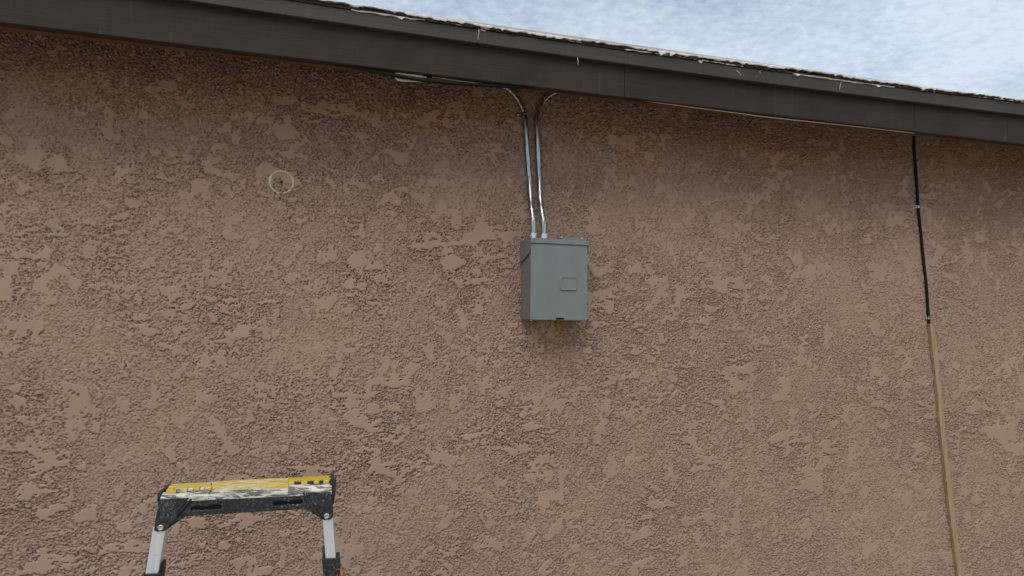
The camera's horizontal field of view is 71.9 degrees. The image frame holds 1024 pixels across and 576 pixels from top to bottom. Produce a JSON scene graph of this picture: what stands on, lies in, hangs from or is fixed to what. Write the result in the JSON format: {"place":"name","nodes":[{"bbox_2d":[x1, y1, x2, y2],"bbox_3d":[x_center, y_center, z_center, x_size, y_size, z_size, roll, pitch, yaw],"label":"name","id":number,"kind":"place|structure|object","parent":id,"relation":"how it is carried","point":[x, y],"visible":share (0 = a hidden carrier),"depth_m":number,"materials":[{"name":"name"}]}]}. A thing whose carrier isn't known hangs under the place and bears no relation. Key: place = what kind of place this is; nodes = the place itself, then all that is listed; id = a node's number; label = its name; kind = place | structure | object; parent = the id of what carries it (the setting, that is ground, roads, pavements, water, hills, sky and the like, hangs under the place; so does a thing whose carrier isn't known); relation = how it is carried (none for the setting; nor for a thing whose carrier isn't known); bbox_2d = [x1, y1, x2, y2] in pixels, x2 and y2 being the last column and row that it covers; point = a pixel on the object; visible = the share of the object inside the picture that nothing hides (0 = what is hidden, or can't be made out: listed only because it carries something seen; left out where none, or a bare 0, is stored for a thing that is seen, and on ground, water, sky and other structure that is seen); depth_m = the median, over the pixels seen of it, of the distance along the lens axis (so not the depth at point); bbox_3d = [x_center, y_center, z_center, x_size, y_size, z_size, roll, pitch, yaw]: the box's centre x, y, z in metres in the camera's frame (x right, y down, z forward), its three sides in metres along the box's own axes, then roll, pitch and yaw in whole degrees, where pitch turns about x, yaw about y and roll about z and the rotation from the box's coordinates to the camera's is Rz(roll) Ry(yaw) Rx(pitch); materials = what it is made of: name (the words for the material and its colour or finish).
{"place":"outdoors","nodes":[
{"label":"outdoors","id":0,"kind":"place"},
{"bbox_2d":[333,0,1023,98],"label":"sky","id":1,"kind":"structure","parent":0,"point":[972,46],"materials":[{"name":"white"}]},
{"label":"ground","id":2,"kind":"structure","parent":0,"visible":0},
{"bbox_2d":[142,474,342,575],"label":"step ladder","id":3,"kind":"object","parent":2,"relation":"on","point":[315,495],"visible":1,"depth_m":1.68,"materials":[{"name":"black plastic"}]},
{"bbox_2d":[0,0,1023,575],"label":"house","id":4,"kind":"structure","parent":2,"relation":"on","point":[732,374],"depth_m":3.21,"materials":[{"name":"paint"}]},
{"bbox_2d":[269,170,293,193],"bbox_3d":[-0.990,-0.452,3.036,0.106,0.102,0.053,2,-3,-17],"label":"chalk circle","id":5,"kind":"object","parent":4,"relation":"attached to","point":[280,181],"visible":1,"depth_m":3.01,"materials":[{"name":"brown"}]},
{"bbox_2d":[395,72,433,81],"bbox_3d":[-0.393,-0.845,2.838,0.157,0.035,0.022,2,-3,-17],"label":"soffit bracket","id":6,"kind":"object","parent":4,"relation":"attached to","point":[413,75],"visible":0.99,"depth_m":2.84,"materials":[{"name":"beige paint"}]},
{"bbox_2d":[334,64,532,88],"bbox_3d":[-0.341,-0.854,2.843,0.894,0.055,0.014,2,-3,-17],"label":"black cable","id":7,"kind":"object","parent":4,"relation":"attached to","point":[434,81],"visible":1,"depth_m":2.84,"materials":[{"name":"black rubber"}]},
{"bbox_2d":[435,77,475,82],"bbox_3d":[-0.168,-0.851,2.906,0.351,0.014,0.004,2,-3,-17],"label":"thin wire","id":8,"kind":"object","parent":4,"relation":"attached to","point":[456,80],"visible":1,"depth_m":2.89,"materials":[{"name":"grey metal"}]},
{"bbox_2d":[494,87,536,237],"bbox_3d":[0.005,-0.592,3.277,0.224,0.740,0.096,2,-3,-17],"label":"conduit","id":9,"kind":"object","parent":4,"relation":"attached to","point":[516,97],"visible":0.93,"depth_m":3.32,"materials":[{"name":"metal"}]},
{"bbox_2d":[517,112,526,115],"bbox_3d":[0.048,-0.821,3.337,0.051,0.017,0.021,1,-3,-1],"label":"pipe strap","id":10,"kind":"object","parent":9,"relation":"attached to","point":[522,113],"visible":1,"depth_m":3.33,"materials":[{"name":"metal"}]},
{"bbox_2d":[535,93,557,237],"bbox_3d":[0.218,-0.598,3.343,0.214,0.765,0.096,2,-3,-17],"label":"conduit","id":11,"kind":"object","parent":4,"relation":"attached to","point":[545,98],"visible":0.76,"depth_m":3.34,"materials":[{"name":"metal"}]},
{"bbox_2d":[520,237,588,320],"bbox_3d":[0.194,-0.041,3.272,0.283,0.388,0.158,2,-3,-17],"label":"breaker box","id":12,"kind":"object","parent":4,"relation":"attached to","point":[553,279],"visible":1,"depth_m":3.21,"materials":[{"name":"grey metal"}]},
{"bbox_2d":[528,243,587,320],"bbox_3d":[0.212,-0.026,3.213,0.275,0.344,0.036,2,-3,-17],"label":"door","id":13,"kind":"structure","parent":12,"relation":"in","point":[557,273],"depth_m":3.20,"materials":[{"name":"grey metal"}]},
{"bbox_2d":[646,101,914,133],"bbox_3d":[1.183,-0.814,3.313,1.782,0.028,0.004,2,-3,-17],"label":"thin wire","id":14,"kind":"object","parent":4,"relation":"attached to","point":[781,118],"visible":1,"depth_m":3.34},
{"bbox_2d":[912,136,930,323],"bbox_3d":[2.329,-0.364,4.021,0.098,1.163,0.016,2,-3,-17],"label":"black cable","id":15,"kind":"object","parent":4,"relation":"attached to","point":[920,227],"visible":0.9,"depth_m":4.01,"materials":[{"name":"black rubber"}]},
{"bbox_2d":[927,324,962,575],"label":"wooden strip","id":16,"kind":"object","parent":4,"relation":"attached to","point":[944,451],"visible":1,"depth_m":3.97,"materials":[{"name":"brown wood"}]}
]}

